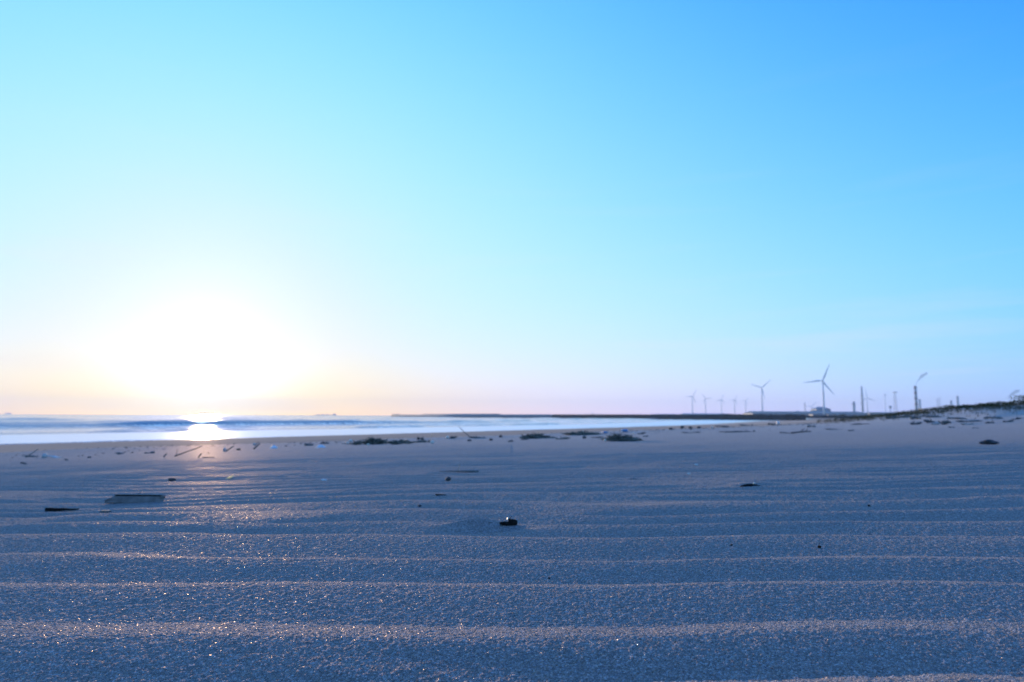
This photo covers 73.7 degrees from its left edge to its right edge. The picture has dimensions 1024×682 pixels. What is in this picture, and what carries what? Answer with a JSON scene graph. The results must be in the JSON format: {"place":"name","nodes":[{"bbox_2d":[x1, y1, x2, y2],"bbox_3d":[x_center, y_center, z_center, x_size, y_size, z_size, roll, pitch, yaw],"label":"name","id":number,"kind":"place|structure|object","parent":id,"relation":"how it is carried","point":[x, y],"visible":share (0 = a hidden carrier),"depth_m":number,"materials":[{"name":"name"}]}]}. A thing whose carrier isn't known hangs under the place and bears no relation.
{"place":"outdoors","nodes":[
{"label":"outdoors","id":0,"kind":"place"},
{"bbox_2d":[0,414,783,444],"bbox_3d":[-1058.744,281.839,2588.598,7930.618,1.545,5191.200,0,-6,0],"label":"sea","id":1,"kind":"structure","parent":0,"point":[34,428],"depth_m":125.83,"materials":[{"name":"liquid"}]},
{"bbox_2d":[0,405,1023,681],"bbox_3d":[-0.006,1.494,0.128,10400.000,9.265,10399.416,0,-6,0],"label":"sand ground","id":2,"kind":"structure","parent":0,"point":[648,545],"depth_m":0.68,"materials":[{"name":"beige sand"}]},
{"bbox_2d":[45,508,78,510],"bbox_3d":[-0.821,0.307,1.246,0.064,0.008,0.009,-2,-6,5],"label":"driftwood stick","id":3,"kind":"object","parent":2,"relation":"on","point":[54,509],"visible":1,"depth_m":1.25,"materials":[{"name":"brown wood"}]},
{"bbox_2d":[104,495,164,502],"bbox_3d":[-0.750,0.311,1.358,0.122,0.025,0.008,0,-20,2],"label":"driftwood board","id":4,"kind":"object","parent":2,"relation":"on","point":[134,498],"visible":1,"depth_m":1.35,"materials":[{"name":"beige wood"}]},
{"bbox_2d":[174,446,201,456],"bbox_3d":[-2.281,0.759,4.802,0.192,0.048,0.015,-20,-3,-10],"label":"driftwood stick","id":5,"kind":"object","parent":2,"relation":"on","point":[186,451],"visible":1,"depth_m":4.79,"materials":[{"name":"wood"}]},
{"bbox_2d":[344,440,361,444],"bbox_3d":[-1.768,1.133,7.607,0.202,0.057,0.112,-1,-6,13],"label":"seaweed heap","id":6,"kind":"object","parent":2,"relation":"on","point":[356,443],"visible":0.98,"depth_m":7.59,"materials":[{"name":"plant"}]},
{"bbox_2d":[359,436,387,444],"bbox_3d":[-1.537,1.123,7.717,0.420,0.097,0.237,0,-6,0],"label":"seaweed heap","id":7,"kind":"object","parent":2,"relation":"on","point":[370,440],"visible":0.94,"depth_m":7.69,"materials":[{"name":"plant"}]},
{"bbox_2d":[383,439,416,444],"bbox_3d":[-1.171,1.074,7.266,0.395,0.058,0.210,1,-6,-9],"label":"seaweed heap","id":8,"kind":"object","parent":2,"relation":"on","point":[394,442],"visible":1,"depth_m":7.24,"materials":[{"name":"plant"}]},
{"bbox_2d":[412,439,429,442],"bbox_3d":[-1.088,1.231,8.398,0.274,0.041,0.137,0,-6,0],"label":"seaweed heap","id":9,"kind":"object","parent":2,"relation":"on","point":[420,441],"visible":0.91,"depth_m":8.36,"materials":[{"name":"plant"}]},
{"bbox_2d":[22,421,880,456],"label":"tide litter","id":10,"kind":"object","parent":2,"relation":"on","point":[502,438],"visible":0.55,"depth_m":13.38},
{"bbox_2d":[439,464,477,471],"bbox_3d":[-0.159,0.382,2.047,0.117,0.025,0.009,1,-6,-6],"label":"long twig","id":11,"kind":"object","parent":2,"relation":"on","point":[461,470],"visible":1,"depth_m":2.05,"materials":[{"name":"wood"}]},
{"bbox_2d":[500,517,517,525],"bbox_3d":[-0.004,0.237,0.899,0.023,0.012,0.008,10,-7,-6],"label":"charred wood chunk","id":12,"kind":"object","parent":2,"relation":"on","point":[511,522],"visible":1,"depth_m":0.90,"materials":[{"name":"black wood"}]},
{"bbox_2d":[6,448,1020,679],"bbox_3d":[-0.790,0.546,3.080,5.651,0.211,4.439,-5,-8,38],"label":"shell grit","id":13,"kind":"object","parent":2,"relation":"on","point":[480,552],"visible":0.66,"depth_m":0.62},
{"bbox_2d":[519,432,556,438],"bbox_3d":[0.333,1.381,9.982,0.652,0.101,0.326,0,-6,0],"label":"seaweed heap","id":14,"kind":"object","parent":2,"relation":"on","point":[534,436],"visible":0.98,"depth_m":9.92,"materials":[{"name":"plant"}]},
{"bbox_2d":[562,431,599,434],"bbox_3d":[1.233,1.628,12.120,0.734,0.082,0.428,3,-7,-23],"label":"seaweed heap","id":15,"kind":"object","parent":2,"relation":"on","point":[582,433],"visible":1,"depth_m":12.03,"materials":[{"name":"plant"}]},
{"bbox_2d":[390,414,805,419],"bbox_3d":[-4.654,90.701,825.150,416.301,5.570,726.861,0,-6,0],"label":"jetty","id":16,"kind":"object","parent":2,"relation":"on","point":[727,416],"visible":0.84,"depth_m":592.59,"materials":[{"name":"stone"}]},
{"bbox_2d":[601,432,632,440],"bbox_3d":[0.926,0.829,5.950,0.341,0.093,0.220,0,-6,0],"label":"seaweed heap","id":17,"kind":"object","parent":2,"relation":"on","point":[613,438],"visible":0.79,"depth_m":5.93,"materials":[{"name":"plant"}]},
{"bbox_2d":[621,437,642,440],"bbox_3d":[1.043,0.840,5.852,0.202,0.042,0.123,3,-7,-27],"label":"seaweed heap","id":18,"kind":"object","parent":2,"relation":"on","point":[632,439],"visible":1,"depth_m":5.83,"materials":[{"name":"plant"}]},
{"bbox_2d":[685,391,696,412],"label":"wind turbine","id":19,"kind":"object","parent":2,"relation":"on","point":[692,401],"visible":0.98,"depth_m":2488.25,"materials":[{"name":"white paint"}]},
{"bbox_2d":[681,413,726,413],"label":"quay shed","id":20,"kind":"structure","parent":2,"relation":"on","point":[703,413],"depth_m":2281.77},
{"bbox_2d":[721,430,754,431],"bbox_3d":[3.513,1.405,10.647,0.584,0.048,0.033,0,-6,0],"label":"driftwood log","id":21,"kind":"object","parent":2,"relation":"on","point":[739,431],"visible":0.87,"depth_m":10.64,"materials":[{"name":"brown wood"}]},
{"bbox_2d":[741,482,759,486],"bbox_3d":[0.460,0.276,1.316,0.043,0.008,0.015,1,-6,-3],"label":"mussel shell","id":22,"kind":"object","parent":2,"relation":"on","point":[749,485],"visible":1,"depth_m":1.31,"materials":[{"name":"brown"}]},
{"bbox_2d":[750,380,769,410],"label":"wind turbine","id":23,"kind":"object","parent":2,"relation":"on","point":[761,394],"visible":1,"depth_m":1892.73,"materials":[{"name":"white paint"}]},
{"bbox_2d":[791,429,810,433],"bbox_3d":[3.306,1.028,7.808,0.253,0.046,0.035,-3,-6,-12],"label":"crooked branch","id":24,"kind":"object","parent":2,"relation":"on","point":[801,431],"visible":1,"depth_m":7.81,"materials":[{"name":"wood"}]},
{"bbox_2d":[743,411,867,415],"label":"long warehouse","id":25,"kind":"structure","parent":2,"relation":"on","point":[807,413],"depth_m":1422.81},
{"bbox_2d":[809,414,826,415],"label":"depot","id":26,"kind":"structure","parent":2,"relation":"on","point":[817,414],"depth_m":888.91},
{"bbox_2d":[804,364,832,413],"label":"wind turbine","id":27,"kind":"object","parent":2,"relation":"on","point":[823,383],"visible":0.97,"depth_m":1324.50,"materials":[{"name":"white paint"}]},
{"bbox_2d":[811,407,830,410],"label":"domed hall","id":28,"kind":"structure","parent":2,"relation":"on","point":[818,408],"depth_m":1541.10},
{"bbox_2d":[804,416,867,417],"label":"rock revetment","id":29,"kind":"object","parent":2,"relation":"on","point":[828,416],"visible":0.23,"depth_m":466.06,"materials":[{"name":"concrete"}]},
{"bbox_2d":[860,386,863,412],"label":"smokestack","id":30,"kind":"object","parent":2,"relation":"on","point":[862,403],"visible":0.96,"depth_m":2490.09,"materials":[{"name":"metal"}]},
{"bbox_2d":[865,412,895,414],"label":"grey works","id":31,"kind":"structure","parent":2,"relation":"on","point":[874,413],"depth_m":1682.86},
{"bbox_2d":[892,392,897,411],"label":"lattice mast","id":32,"kind":"object","parent":2,"relation":"on","point":[894,400],"visible":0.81,"depth_m":2993.09,"materials":[{"name":"metal"}]},
{"bbox_2d":[914,386,917,409],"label":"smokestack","id":33,"kind":"object","parent":2,"relation":"on","point":[915,398],"visible":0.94,"depth_m":1543.41,"materials":[{"name":"metal"}]},
{"bbox_2d":[816,402,1023,422],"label":"dune grass","id":34,"kind":"structure","parent":2,"relation":"on","point":[925,412],"depth_m":62.85,"materials":[{"name":"green plant"}]},
{"bbox_2d":[921,413,940,417],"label":"driftwood log","id":35,"kind":"object","parent":2,"relation":"on","point":[931,416],"visible":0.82,"depth_m":53.27,"materials":[{"name":"wood"}]},
{"bbox_2d":[938,420,950,424],"bbox_3d":[8.254,1.562,13.047,0.274,0.104,0.102,1,-6,-9],"label":"driftwood piece","id":36,"kind":"object","parent":2,"relation":"on","point":[944,422],"visible":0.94,"depth_m":13.03,"materials":[{"name":"wood"}]},
{"bbox_2d":[946,416,965,418],"bbox_3d":[17.659,3.057,27.066,0.858,0.140,0.195,-1,-6,11],"label":"driftwood log","id":37,"kind":"object","parent":2,"relation":"on","point":[955,418],"visible":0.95,"depth_m":27.07,"materials":[{"name":"wood"}]},
{"bbox_2d":[956,417,979,421],"bbox_3d":[9.935,1.724,14.836,0.561,0.147,0.050,0,-6,3],"label":"driftwood log","id":38,"kind":"object","parent":2,"relation":"on","point":[974,420],"visible":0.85,"depth_m":14.82,"materials":[{"name":"wood"}]},
{"bbox_2d":[974,403,992,406],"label":"dune shrub","id":39,"kind":"object","parent":2,"relation":"on","point":[986,404],"visible":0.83,"depth_m":68.23,"materials":[{"name":"green plant"}]},
{"bbox_2d":[979,439,998,443],"bbox_3d":[2.241,0.477,3.209,0.082,0.029,0.047,-3,-7,30],"label":"beach rock","id":40,"kind":"object","parent":2,"relation":"on","point":[988,441],"visible":0.93,"depth_m":3.19,"materials":[{"name":"stone"}]},
{"bbox_2d":[984,415,1003,418],"bbox_3d":[18.596,2.941,26.392,0.747,0.212,0.139,-1,-6,11],"label":"driftwood log","id":41,"kind":"object","parent":2,"relation":"on","point":[987,417],"visible":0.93,"depth_m":26.37,"materials":[{"name":"wood"}]},
{"bbox_2d":[987,401,1010,405],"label":"dune shrub","id":42,"kind":"object","parent":2,"relation":"on","point":[998,403],"visible":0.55,"depth_m":69.44,"materials":[{"name":"green plant"}]},
{"bbox_2d":[1004,399,1023,404],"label":"dune shrub","id":43,"kind":"object","parent":2,"relation":"on","point":[1014,401],"visible":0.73,"depth_m":72.10,"materials":[{"name":"green plant"}]},
{"bbox_2d":[1010,395,1023,401],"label":"dune shrub","id":44,"kind":"object","parent":2,"relation":"on","point":[1017,397],"visible":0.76,"depth_m":75.06,"materials":[{"name":"green plant"}]},
{"bbox_2d":[0,0,1023,415],"label":"sky","id":45,"kind":"structure","parent":0,"point":[208,207],"materials":[{"name":"blue"}]}
]}

